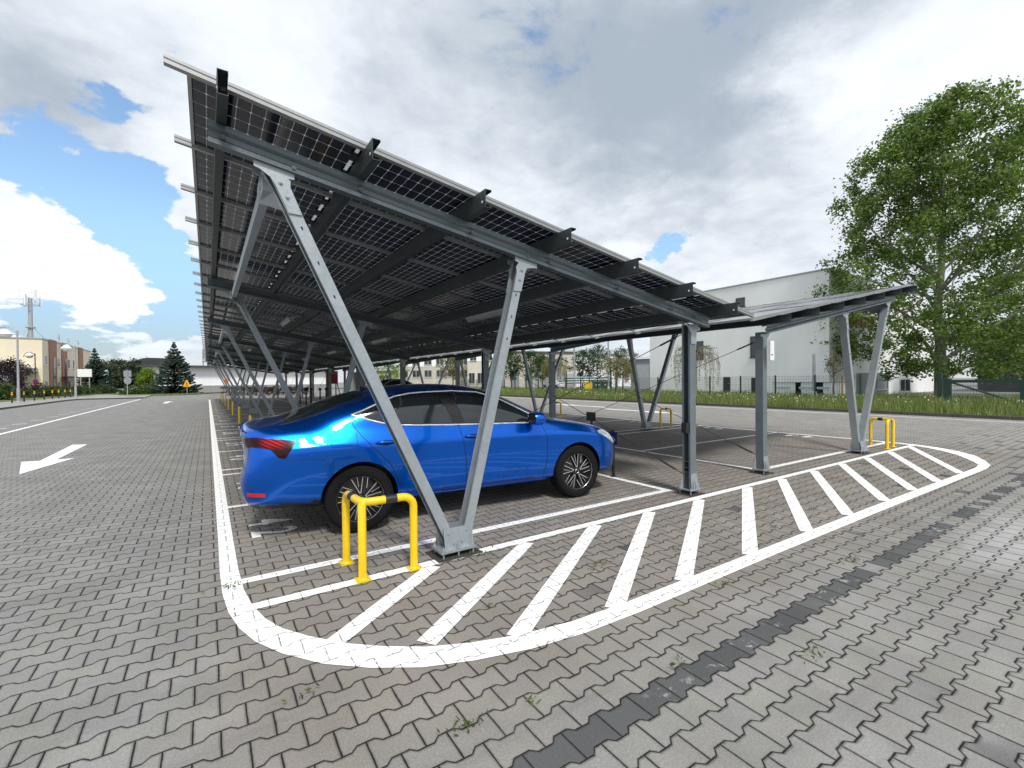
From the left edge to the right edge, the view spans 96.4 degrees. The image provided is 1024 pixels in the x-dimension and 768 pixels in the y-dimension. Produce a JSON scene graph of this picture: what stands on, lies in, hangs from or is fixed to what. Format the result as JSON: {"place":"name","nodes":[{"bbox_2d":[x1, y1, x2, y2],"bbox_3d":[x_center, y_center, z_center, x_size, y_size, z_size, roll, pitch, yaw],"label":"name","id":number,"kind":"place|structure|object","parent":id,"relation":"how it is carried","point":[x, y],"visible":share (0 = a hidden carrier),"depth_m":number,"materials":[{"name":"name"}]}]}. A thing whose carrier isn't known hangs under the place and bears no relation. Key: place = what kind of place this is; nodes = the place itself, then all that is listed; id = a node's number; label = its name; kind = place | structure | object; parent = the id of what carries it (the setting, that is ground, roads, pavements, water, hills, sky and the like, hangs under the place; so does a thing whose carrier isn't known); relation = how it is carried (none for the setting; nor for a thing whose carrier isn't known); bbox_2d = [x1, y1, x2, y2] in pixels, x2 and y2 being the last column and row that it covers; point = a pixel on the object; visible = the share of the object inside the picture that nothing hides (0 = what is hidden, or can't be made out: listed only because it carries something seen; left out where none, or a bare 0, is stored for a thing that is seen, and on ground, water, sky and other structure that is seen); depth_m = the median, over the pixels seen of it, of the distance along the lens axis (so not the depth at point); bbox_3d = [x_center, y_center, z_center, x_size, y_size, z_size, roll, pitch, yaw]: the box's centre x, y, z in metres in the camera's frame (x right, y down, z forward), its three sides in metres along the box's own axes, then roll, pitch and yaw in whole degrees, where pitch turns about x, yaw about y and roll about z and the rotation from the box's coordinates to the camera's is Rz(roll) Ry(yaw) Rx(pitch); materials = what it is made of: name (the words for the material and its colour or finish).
{"place":"outdoors","nodes":[
{"label":"outdoors","id":0,"kind":"place"},
{"bbox_2d":[18,289,43,337],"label":"telecom tower","id":1,"kind":"structure","parent":0,"point":[30,327],"depth_m":107.50,"materials":[{"name":"grey metal"}]},
{"bbox_2d":[0,395,150,409],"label":"footpath","id":2,"kind":"structure","parent":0,"point":[5,405],"depth_m":40.99,"materials":[{"name":"concrete"}]},
{"bbox_2d":[0,326,21,401],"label":"street lamp","id":3,"kind":"object","parent":2,"relation":"on","point":[5,333],"visible":0.97,"depth_m":35.13,"materials":[{"name":"metal"}]},
{"bbox_2d":[58,343,76,397],"bbox_3d":[-44.684,-1.372,45.988,1.896,5.473,0.880,0,1,0],"label":"street lamp","id":4,"kind":"object","parent":2,"relation":"on","point":[66,348],"visible":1,"depth_m":45.93,"materials":[{"name":"metal"}]},
{"bbox_2d":[123,370,131,396],"bbox_3d":[-38.526,-0.061,45.812,0.795,2.750,0.095,0,1,0],"label":"road sign","id":5,"kind":"object","parent":2,"relation":"on","point":[127,376],"visible":0.93,"depth_m":45.83,"materials":[{"name":"grey metal"}]},
{"bbox_2d":[134,367,156,387],"bbox_3d":[-47.857,-0.456,59.954,2.683,3.681,3.230,-1,1,-34],"label":"tree","id":6,"kind":"object","parent":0,"point":[146,376],"visible":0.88,"depth_m":59.50,"materials":[{"name":"green plant"}]},
{"bbox_2d":[220,385,309,395],"bbox_3d":[-27.476,0.662,51.303,9.481,1.330,1.983,-1,1,-10],"label":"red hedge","id":7,"kind":"object","parent":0,"point":[271,389],"visible":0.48,"depth_m":51.08,"materials":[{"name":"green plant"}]},
{"bbox_2d":[0,391,1023,767],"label":"pavement","id":8,"kind":"structure","parent":0,"point":[126,641],"depth_m":2.94,"materials":[{"name":"concrete"}]},
{"bbox_2d":[19,444,86,473],"bbox_3d":[-9.413,1.492,9.446,0.760,0.001,4.450,-1,1,-34],"label":"arrow marking","id":9,"kind":"object","parent":8,"relation":"on","point":[28,466],"visible":1,"depth_m":8.83,"materials":[{"name":"paint"}]},
{"bbox_2d":[238,406,240,423],"bbox_3d":[-9.966,1.127,16.723,0.105,0.613,0.505,-1,1,-34],"label":"guard rail","id":10,"kind":"object","parent":8,"relation":"on","point":[239,415],"visible":0.95,"depth_m":16.55,"materials":[{"name":"metal"}]},
{"bbox_2d":[243,374,248,395],"bbox_3d":[-29.074,0.093,49.976,0.620,2.425,0.110,0,1,0],"label":"sign board","id":11,"kind":"object","parent":8,"relation":"on","point":[245,377],"visible":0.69,"depth_m":49.93,"materials":[{"name":"grey metal"}]},
{"bbox_2d":[249,519,296,537],"bbox_3d":[-2.487,1.474,4.752,0.410,0.001,0.610,-1,1,-34],"label":"number marking","id":12,"kind":"object","parent":8,"relation":"on","point":[264,522],"visible":1,"depth_m":4.70,"materials":[{"name":"paint"}]},
{"bbox_2d":[304,388,307,404],"bbox_3d":[-12.152,0.789,27.007,0.240,1.150,0.120,-1,1,-34],"label":"charging post","id":13,"kind":"object","parent":8,"relation":"on","point":[305,389],"visible":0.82,"depth_m":26.98,"materials":[{"name":"black metal"}]},
{"bbox_2d":[326,371,337,396],"bbox_3d":[-9.844,0.327,25.033,0.560,2.070,0.315,-1,1,-34],"label":"red cabinet","id":14,"kind":"object","parent":8,"relation":"on","point":[334,376],"visible":0.53,"depth_m":24.96,"materials":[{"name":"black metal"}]},
{"bbox_2d":[350,372,365,390],"bbox_3d":[-8.436,0.350,25.012,0.800,2.000,0.311,-1,1,-34],"label":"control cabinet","id":15,"kind":"object","parent":8,"relation":"on","point":[353,385],"visible":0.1,"depth_m":24.79,"materials":[{"name":"grey metal"}]},
{"bbox_2d":[338,491,422,583],"bbox_3d":[-1.076,1.166,3.708,0.525,0.614,0.525,-1,1,-34],"label":"guard rail","id":16,"kind":"object","parent":8,"relation":"on","point":[362,503],"visible":1,"depth_m":3.61,"materials":[{"name":"metal"}]},
{"bbox_2d":[366,378,413,387],"bbox_3d":[-7.148,0.478,28.879,4.319,1.654,2.230,-1,1,-34],"label":"parked car","id":17,"kind":"object","parent":8,"relation":"on","point":[395,381],"visible":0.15,"depth_m":27.93,"materials":[{"name":"silver metal"}]},
{"bbox_2d":[238,384,613,531],"bbox_3d":[-0.866,0.724,5.879,4.546,1.464,2.230,-1,1,-29],"label":"parked car","id":18,"kind":"object","parent":8,"relation":"on","point":[328,452],"visible":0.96,"depth_m":4.82,"materials":[{"name":"blue paint"}]},
{"bbox_2d":[163,53,753,558],"bbox_3d":[-11.611,-0.281,22.801,6.320,3.455,44.550,-1,1,-34],"label":"solar carport","id":19,"kind":"object","parent":8,"relation":"on","point":[321,245],"visible":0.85,"depth_m":5.18,"materials":[{"name":"metal"}]},
{"bbox_2d":[0,397,1020,434],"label":"lane marking","id":20,"kind":"object","parent":8,"relation":"on","point":[510,397],"visible":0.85,"depth_m":18.68,"materials":[{"name":"paint"}]},
{"bbox_2d":[211,397,889,583],"bbox_3d":[-8.631,1.349,24.826,12.736,0.001,43.110,-1,1,-34],"label":"stall marking","id":21,"kind":"object","parent":8,"relation":"on","point":[306,567],"visible":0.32,"depth_m":5.26,"materials":[{"name":"paint"}]},
{"bbox_2d":[247,400,871,562],"bbox_3d":[-8.479,1.353,24.032,9.364,0.001,42.520,-1,1,-34],"label":"concrete footing","id":22,"kind":"object","parent":8,"relation":"on","point":[437,557],"visible":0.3,"depth_m":3.98,"materials":[{"name":"concrete"}]},
{"bbox_2d":[586,412,595,424],"bbox_3d":[1.831,1.018,10.532,0.042,0.745,0.300,-1,1,-34],"label":"parking sign","id":23,"kind":"object","parent":8,"relation":"on","point":[592,415],"visible":0.68,"depth_m":10.52,"materials":[{"name":"black metal"}]},
{"bbox_2d":[209,400,990,667],"bbox_3d":[-8.244,1.351,24.242,12.978,0.001,45.710,-1,1,-34],"label":"island marking","id":24,"kind":"object","parent":8,"relation":"on","point":[252,621],"visible":0.92,"depth_m":3.08,"materials":[{"name":"paint"}]},
{"bbox_2d":[291,284,916,473],"bbox_3d":[-6.245,-0.410,26.540,6.320,3.555,44.550,-1,1,-34],"label":"solar carport","id":25,"kind":"object","parent":8,"relation":"on","point":[775,317],"visible":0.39,"depth_m":8.98,"materials":[{"name":"metal"}]},
{"bbox_2d":[607,430,616,476],"bbox_3d":[1.521,1.064,7.070,0.100,0.720,0.320,-1,1,-34],"label":"parking sign","id":26,"kind":"object","parent":8,"relation":"on","point":[613,433],"visible":0.41,"depth_m":7.00,"materials":[{"name":"blue metal"}]},
{"bbox_2d":[201,472,1023,736],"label":"weeds","id":27,"kind":"object","parent":8,"relation":"on","point":[527,699],"visible":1,"depth_m":2.41,"materials":[{"name":"green plant"}]},
{"bbox_2d":[324,446,965,645],"bbox_3d":[3.919,1.409,5.885,11.945,0.001,1.520,-1,1,-34],"label":"hatch marking","id":28,"kind":"object","parent":8,"relation":"on","point":[523,626],"visible":1,"depth_m":3.71,"materials":[{"name":"paint"}]},
{"bbox_2d":[613,409,677,413],"bbox_3d":[5.922,1.255,21.273,0.760,0.001,4.450,-1,1,-34],"label":"dashed line","id":29,"kind":"object","parent":8,"relation":"on","point":[645,411],"visible":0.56,"depth_m":20.89,"materials":[{"name":"paint"}]},
{"bbox_2d":[659,408,672,427],"bbox_3d":[4.688,1.026,13.945,0.505,0.613,0.105,-1,1,-22],"label":"guard rail","id":30,"kind":"object","parent":8,"relation":"on","point":[660,418],"visible":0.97,"depth_m":13.87,"materials":[{"name":"metal"}]},
{"bbox_2d":[867,417,895,448],"bbox_3d":[7.824,1.036,9.764,0.525,0.614,0.525,-1,1,-34],"label":"guard rail","id":31,"kind":"object","parent":8,"relation":"on","point":[887,420],"visible":1,"depth_m":9.69,"materials":[{"name":"metal"}]},
{"bbox_2d":[0,0,1023,381],"label":"sky","id":32,"kind":"structure","parent":0,"point":[704,142],"materials":[{"name":"white"}]},
{"bbox_2d":[71,378,1019,397],"bbox_3d":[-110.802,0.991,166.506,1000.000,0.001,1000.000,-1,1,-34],"label":"ground","id":33,"kind":"structure","parent":0,"point":[958,390],"depth_m":56.18,"materials":[{"name":"grass"}]},
{"bbox_2d":[0,333,91,391],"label":"cream building","id":34,"kind":"structure","parent":33,"relation":"on","point":[54,366],"depth_m":68.18,"materials":[{"name":"cream painted plaster"},{"name":"reddish-brown plaster"},{"name":"glass"}]},
{"bbox_2d":[44,355,48,365],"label":"window","id":35,"kind":"structure","parent":34,"relation":"in","point":[45,356],"depth_m":67.27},
{"bbox_2d":[0,394,101,401],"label":"planting bed","id":36,"kind":"object","parent":33,"relation":"on","point":[46,397],"visible":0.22,"depth_m":45.76,"materials":[{"name":"green plant"}]},
{"bbox_2d":[0,381,15,399],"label":"shrub","id":37,"kind":"object","parent":36,"relation":"on","point":[5,392],"visible":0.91,"depth_m":39.92,"materials":[{"name":"green plant"}]},
{"bbox_2d":[0,356,49,391],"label":"purple tree","id":38,"kind":"object","parent":36,"relation":"on","point":[10,369],"visible":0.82,"depth_m":46.90,"materials":[{"name":"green plant"}]},
{"bbox_2d":[10,388,45,397],"bbox_3d":[-48.881,0.972,46.000,2.838,1.128,2.386,-1,1,-34],"label":"juniper shrub","id":39,"kind":"object","parent":36,"relation":"on","point":[29,393],"visible":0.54,"depth_m":45.87,"materials":[{"name":"green plant"}]},
{"bbox_2d":[23,352,35,388],"bbox_3d":[-63.199,-1.402,60.012,1.597,5.604,0.880,-1,1,-21],"label":"street lamp","id":40,"kind":"object","parent":36,"relation":"on","point":[28,355],"visible":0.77,"depth_m":59.92,"materials":[{"name":"white metal"}]},
{"bbox_2d":[31,385,73,395],"bbox_3d":[-50.731,0.818,50.144,4.278,1.390,2.711,-1,1,-34],"label":"juniper shrub","id":41,"kind":"object","parent":36,"relation":"on","point":[48,391],"visible":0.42,"depth_m":50.09,"materials":[{"name":"green plant"}]},
{"bbox_2d":[45,384,96,395],"bbox_3d":[-51.648,0.757,53.125,5.229,1.462,2.612,-1,1,-34],"label":"juniper shrub","id":42,"kind":"object","parent":36,"relation":"on","point":[80,390],"visible":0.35,"depth_m":53.43,"materials":[{"name":"green plant"}]},
{"bbox_2d":[77,369,91,387],"bbox_3d":[-57.901,-0.285,62.025,1.620,3.462,0.150,-1,1,-12],"label":"billboard","id":43,"kind":"object","parent":36,"relation":"on","point":[84,373],"visible":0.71,"depth_m":61.94,"materials":[{"name":"grey metal"}]},
{"bbox_2d":[69,385,101,393],"bbox_3d":[-56.175,0.802,60.040,3.689,1.332,2.901,-1,1,-34],"label":"juniper shrub","id":44,"kind":"object","parent":36,"relation":"on","point":[92,389],"visible":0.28,"depth_m":60.35,"materials":[{"name":"green plant"}]},
{"bbox_2d":[84,383,116,393],"bbox_3d":[-57.991,0.668,63.931,4.206,1.567,3.087,-1,1,-34],"label":"juniper shrub","id":45,"kind":"object","parent":36,"relation":"on","point":[107,390],"visible":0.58,"depth_m":64.32,"materials":[{"name":"green plant"}]},
{"bbox_2d":[76,348,114,388],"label":"spruce tree","id":46,"kind":"object","parent":33,"relation":"on","point":[95,379],"visible":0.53,"depth_m":73.76,"materials":[{"name":"green plant"}]},
{"bbox_2d":[91,356,146,388],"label":"wood","id":47,"kind":"object","parent":33,"relation":"on","point":[116,368],"visible":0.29,"depth_m":129.60,"materials":[{"name":"green plant"}]},
{"bbox_2d":[102,392,224,395],"bbox_3d":[-44.653,1.300,58.276,14.200,0.130,13.500,-1,1,-34],"label":"planting bed","id":48,"kind":"object","parent":33,"relation":"on","point":[197,393],"visible":0.5,"depth_m":55.81,"materials":[{"name":"green plant"}]},
{"bbox_2d":[117,384,156,394],"bbox_3d":[-46.721,0.714,57.050,3.947,1.405,3.003,-1,1,-13],"label":"juniper shrub","id":49,"kind":"object","parent":48,"relation":"on","point":[138,389],"visible":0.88,"depth_m":56.59,"materials":[{"name":"green plant"}]},
{"bbox_2d":[144,342,203,393],"bbox_3d":[-44.292,-1.974,60.097,6.407,7.144,6.375,0,1,5],"label":"spruce tree","id":50,"kind":"object","parent":48,"relation":"on","point":[172,377],"visible":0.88,"depth_m":59.47,"materials":[{"name":"green plant"}]},
{"bbox_2d":[183,380,190,386],"bbox_3d":[-40.849,0.415,57.488,1.000,1.850,0.101,0,1,0],"label":"warning sign","id":51,"kind":"object","parent":48,"relation":"on","point":[186,384],"visible":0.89,"depth_m":57.44,"materials":[{"name":"yellow metal"}]},
{"bbox_2d":[136,349,325,391],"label":"warehouse","id":52,"kind":"structure","parent":33,"relation":"on","point":[208,378],"depth_m":75.59,"materials":[{"name":"white painted metal cladding"},{"name":"grey metal roofing"}]},
{"bbox_2d":[376,371,397,379],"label":"hedge","id":53,"kind":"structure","parent":33,"relation":"on","point":[386,376],"depth_m":102.39,"materials":[{"name":"plant"}]},
{"bbox_2d":[398,358,467,385],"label":"apartment building","id":54,"kind":"structure","parent":33,"relation":"on","point":[429,372],"depth_m":99.97,"materials":[{"name":"paint"}]},
{"bbox_2d":[412,370,419,377],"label":"window","id":55,"kind":"structure","parent":54,"relation":"in","point":[415,372],"depth_m":99.95,"materials":[{"name":"glass"}]},
{"bbox_2d":[424,370,431,377],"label":"window","id":56,"kind":"structure","parent":54,"relation":"in","point":[427,373],"depth_m":99.95,"materials":[{"name":"glass"}]},
{"bbox_2d":[436,359,443,364],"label":"window","id":57,"kind":"structure","parent":54,"relation":"in","point":[438,362],"depth_m":99.88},
{"bbox_2d":[467,354,493,386],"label":"apartment building","id":58,"kind":"structure","parent":33,"relation":"on","point":[474,377],"depth_m":91.97,"materials":[{"name":"paint"}]},
{"bbox_2d":[469,373,474,383],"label":"window","id":59,"kind":"structure","parent":58,"relation":"in","point":[471,375],"depth_m":91.97,"materials":[{"name":"glass"}]},
{"bbox_2d":[477,373,481,383],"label":"window","id":60,"kind":"structure","parent":58,"relation":"in","point":[479,376],"depth_m":91.97,"materials":[{"name":"glass"}]},
{"bbox_2d":[501,351,575,387],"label":"warehouse","id":61,"kind":"structure","parent":33,"relation":"on","point":[567,355],"depth_m":89.84,"materials":[{"name":"concrete"}]},
{"bbox_2d":[530,353,547,388],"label":"round tree","id":62,"kind":"object","parent":33,"relation":"on","point":[541,375],"visible":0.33,"depth_m":71.76,"materials":[{"name":"green plant"}]},
{"bbox_2d":[543,381,564,388],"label":"parked car","id":63,"kind":"object","parent":33,"relation":"on","point":[560,385],"visible":0.44,"depth_m":70.38,"materials":[{"name":"silver metal"}]},
{"bbox_2d":[567,347,596,388],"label":"round tree","id":64,"kind":"object","parent":33,"relation":"on","point":[580,361],"visible":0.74,"depth_m":73.78,"materials":[{"name":"green plant"}]},
{"bbox_2d":[584,382,591,388],"bbox_3d":[10.303,0.260,62.002,1.000,1.100,0.850,0,1,0],"label":"waste bin","id":65,"kind":"object","parent":33,"relation":"on","point":[588,386],"visible":0.64,"depth_m":61.60,"materials":[{"name":"plastic"}]},
{"bbox_2d":[566,371,611,388],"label":"pipe rack","id":66,"kind":"object","parent":33,"relation":"on","point":[576,379],"visible":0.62,"depth_m":65.61,"materials":[{"name":"grey metal"}]},
{"bbox_2d":[578,342,613,378],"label":"round tree","id":67,"kind":"object","parent":33,"relation":"on","point":[594,353],"visible":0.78,"depth_m":71.75,"materials":[{"name":"green plant"}]},
{"bbox_2d":[592,380,601,388],"bbox_3d":[11.150,0.145,60.001,1.140,1.350,1.000,0,1,0],"label":"waste bin","id":68,"kind":"object","parent":33,"relation":"on","point":[594,383],"visible":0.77,"depth_m":59.55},
{"bbox_2d":[564,349,638,386],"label":"warehouse","id":69,"kind":"structure","parent":33,"relation":"on","point":[620,381],"depth_m":94.99,"materials":[{"name":"grey metal"}]},
{"bbox_2d":[602,380,609,388],"bbox_3d":[12.331,0.135,60.001,1.140,1.350,1.000,0,1,0],"label":"waste bin","id":70,"kind":"object","parent":33,"relation":"on","point":[604,384],"visible":0.45,"depth_m":59.55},
{"bbox_2d":[607,341,609,388],"bbox_3d":[12.192,-5.121,57.954,0.320,12.000,0.304,-1,1,-34],"label":"light pole","id":71,"kind":"object","parent":33,"relation":"on","point":[608,361],"visible":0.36,"depth_m":57.89,"materials":[{"name":"metal"}]},
{"bbox_2d":[607,345,639,387],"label":"round tree","id":72,"kind":"object","parent":33,"relation":"on","point":[617,355],"visible":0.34,"depth_m":73.87,"materials":[{"name":"green plant"}]},
{"bbox_2d":[628,356,649,389],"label":"warehouse","id":73,"kind":"structure","parent":33,"relation":"on","point":[643,366],"depth_m":60.67,"materials":[{"name":"grey metal"}]},
{"bbox_2d":[634,364,648,388],"bbox_3d":[17.265,-0.940,60.946,2.099,3.299,0.028,0,1,42],"label":"roller door","id":74,"kind":"structure","parent":73,"relation":"in","point":[643,370],"depth_m":60.73,"materials":[{"name":"grey metal"}]},
{"bbox_2d":[499,395,1023,420],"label":"kerb","id":75,"kind":"structure","parent":33,"relation":"on","point":[897,413],"depth_m":19.97,"materials":[{"name":"concrete"}]},
{"bbox_2d":[650,268,934,394],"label":"white building","id":76,"kind":"structure","parent":33,"relation":"on","point":[795,349],"depth_m":38.13,"materials":[{"name":"paint"}]},
{"bbox_2d":[696,341,703,359],"bbox_3d":[17.359,-3.103,42.332,0.140,1.717,0.814,-1,1,-34],"label":"window","id":77,"kind":"structure","parent":76,"relation":"in","point":[700,343],"depth_m":42.37,"materials":[{"name":"glass"}]},
{"bbox_2d":[723,377,729,392],"bbox_3d":[18.886,0.171,40.199,0.060,1.578,0.643,-1,1,-34],"label":"door","id":78,"kind":"structure","parent":76,"relation":"in","point":[724,381],"depth_m":40.20,"materials":[{"name":"grey metal"}]},
{"bbox_2d":[736,297,745,306],"bbox_3d":[19.477,-6.962,39.065,0.140,0.810,0.890,-1,1,-34],"label":"window","id":79,"kind":"structure","parent":76,"relation":"in","point":[742,300],"depth_m":39.01,"materials":[{"name":"glass"}]},
{"bbox_2d":[749,336,754,357],"bbox_3d":[20.215,-3.080,38.042,0.140,1.814,0.928,-1,1,-34],"label":"window","id":80,"kind":"structure","parent":76,"relation":"in","point":[752,338],"depth_m":38.26,"materials":[{"name":"glass"}]},
{"bbox_2d":[751,378,754,393],"bbox_3d":[20.284,0.220,38.063,0.100,1.494,0.745,-1,1,-34],"label":"door","id":81,"kind":"structure","parent":76,"relation":"in","point":[752,381],"depth_m":38.22,"materials":[{"name":"grey metal"}]},
{"bbox_2d":[900,378,911,392],"bbox_3d":[36.277,0.154,42.153,2.812,1.338,0.140,-1,1,-34],"label":"window","id":82,"kind":"structure","parent":76,"relation":"in","point":[905,386],"depth_m":42.18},
{"bbox_2d":[961,318,1013,367],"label":"round tree","id":83,"kind":"object","parent":33,"relation":"on","point":[981,347],"visible":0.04,"depth_m":70.79,"materials":[{"name":"green plant"}]},
{"bbox_2d":[957,243,1023,383],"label":"poplar tree","id":84,"kind":"object","parent":33,"relation":"on","point":[1021,317],"visible":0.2,"depth_m":35.55,"materials":[{"name":"green plant"}]},
{"bbox_2d":[974,348,1023,391],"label":"warehouse","id":85,"kind":"structure","parent":33,"relation":"on","point":[1003,388],"depth_m":42.62,"materials":[{"name":"metal"}]},
{"bbox_2d":[343,385,1023,416],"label":"verge","id":86,"kind":"structure","parent":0,"point":[861,407],"depth_m":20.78,"materials":[{"name":"green plant"}]},
{"bbox_2d":[374,363,407,378],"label":"round tree","id":87,"kind":"object","parent":86,"relation":"on","point":[394,370],"visible":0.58,"depth_m":91.63,"materials":[{"name":"green plant"}]},
{"bbox_2d":[435,357,468,384],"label":"round tree","id":88,"kind":"object","parent":86,"relation":"on","point":[450,367],"visible":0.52,"depth_m":75.85,"materials":[{"name":"green plant"}]},
{"bbox_2d":[503,351,524,387],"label":"round tree","id":89,"kind":"object","parent":86,"relation":"on","point":[510,364],"visible":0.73,"depth_m":69.44,"materials":[{"name":"green plant"}]},
{"bbox_2d":[514,349,545,383],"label":"round tree","id":90,"kind":"object","parent":86,"relation":"on","point":[530,353],"visible":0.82,"depth_m":69.48,"materials":[{"name":"green plant"}]},
{"bbox_2d":[540,357,568,385],"bbox_3d":[4.244,-0.866,46.078,3.090,3.842,2.925,-1,1,-34],"label":"weeping tree","id":91,"kind":"object","parent":86,"relation":"on","point":[560,369],"visible":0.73,"depth_m":45.73,"materials":[{"name":"green plant"}]},
{"bbox_2d":[573,348,575,388],"bbox_3d":[8.165,-3.854,59.966,0.320,9.500,0.304,-1,1,-34],"label":"light pole","id":92,"kind":"object","parent":86,"relation":"on","point":[574,364],"visible":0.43,"depth_m":59.88,"materials":[{"name":"metal"}]},
{"bbox_2d":[598,357,633,390],"bbox_3d":[9.826,-0.782,42.927,3.437,3.633,3.393,0,1,22],"label":"weeping tree","id":93,"kind":"object","parent":86,"relation":"on","point":[620,362],"visible":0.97,"depth_m":42.57,"materials":[{"name":"green plant"}]},
{"bbox_2d":[461,374,861,397],"bbox_3d":[6.615,0.171,49.630,0.080,1.660,52.580,-1,1,-34],"label":"fence","id":94,"kind":"object","parent":86,"relation":"on","point":[666,385],"visible":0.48,"depth_m":35.77,"materials":[{"name":"grey metal"}]},
{"bbox_2d":[670,345,720,393],"bbox_3d":[13.271,-0.888,33.023,3.442,3.963,3.201,0,1,37],"label":"weeping tree","id":95,"kind":"object","parent":86,"relation":"on","point":[705,352],"visible":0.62,"depth_m":32.70,"materials":[{"name":"green plant"}]},
{"bbox_2d":[475,387,1019,403],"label":"wild flowers","id":96,"kind":"object","parent":86,"relation":"on","point":[747,393],"visible":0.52,"depth_m":28.15,"materials":[{"name":"plant"}]},
{"bbox_2d":[772,382,800,394],"bbox_3d":[20.736,0.445,34.195,0.940,1.145,2.040,-1,1,-34],"label":"packaged unit","id":97,"kind":"object","parent":86,"relation":"on","point":[781,384],"visible":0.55,"depth_m":33.99,"materials":[{"name":"white metal"}]},
{"bbox_2d":[795,382,822,395],"bbox_3d":[21.584,0.449,32.921,0.940,1.145,1.840,-1,1,-34],"label":"packaged unit","id":98,"kind":"object","parent":86,"relation":"on","point":[803,386],"visible":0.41,"depth_m":32.86,"materials":[{"name":"white metal"}]},
{"bbox_2d":[812,354,816,396],"bbox_3d":[20.462,-0.502,30.995,0.320,3.100,0.304,-1,1,-34],"label":"light pole","id":99,"kind":"object","parent":86,"relation":"on","point":[813,366],"visible":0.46,"depth_m":30.93,"materials":[{"name":"metal"}]},
{"bbox_2d":[816,382,844,395],"bbox_3d":[22.201,0.452,31.994,0.940,1.145,1.640,-1,1,-34],"label":"packaged unit","id":100,"kind":"object","parent":86,"relation":"on","point":[827,387],"visible":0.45,"depth_m":31.59,"materials":[{"name":"white metal"}]},
{"bbox_2d":[823,352,843,395],"bbox_3d":[21.859,-0.564,30.973,1.359,3.219,1.451,0,1,26],"label":"young tree","id":101,"kind":"object","parent":86,"relation":"on","point":[829,364],"visible":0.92,"depth_m":30.96,"materials":[{"name":"green plant"}]},
{"bbox_2d":[804,74,1023,396],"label":"poplar tree","id":102,"kind":"object","parent":86,"relation":"on","point":[916,140],"visible":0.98,"depth_m":28.54,"materials":[{"name":"green plant"}]},
{"bbox_2d":[937,372,1023,404],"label":"sliding gate","id":103,"kind":"structure","parent":86,"relation":"on","point":[947,387],"depth_m":22.82,"materials":[{"name":"green metal"}]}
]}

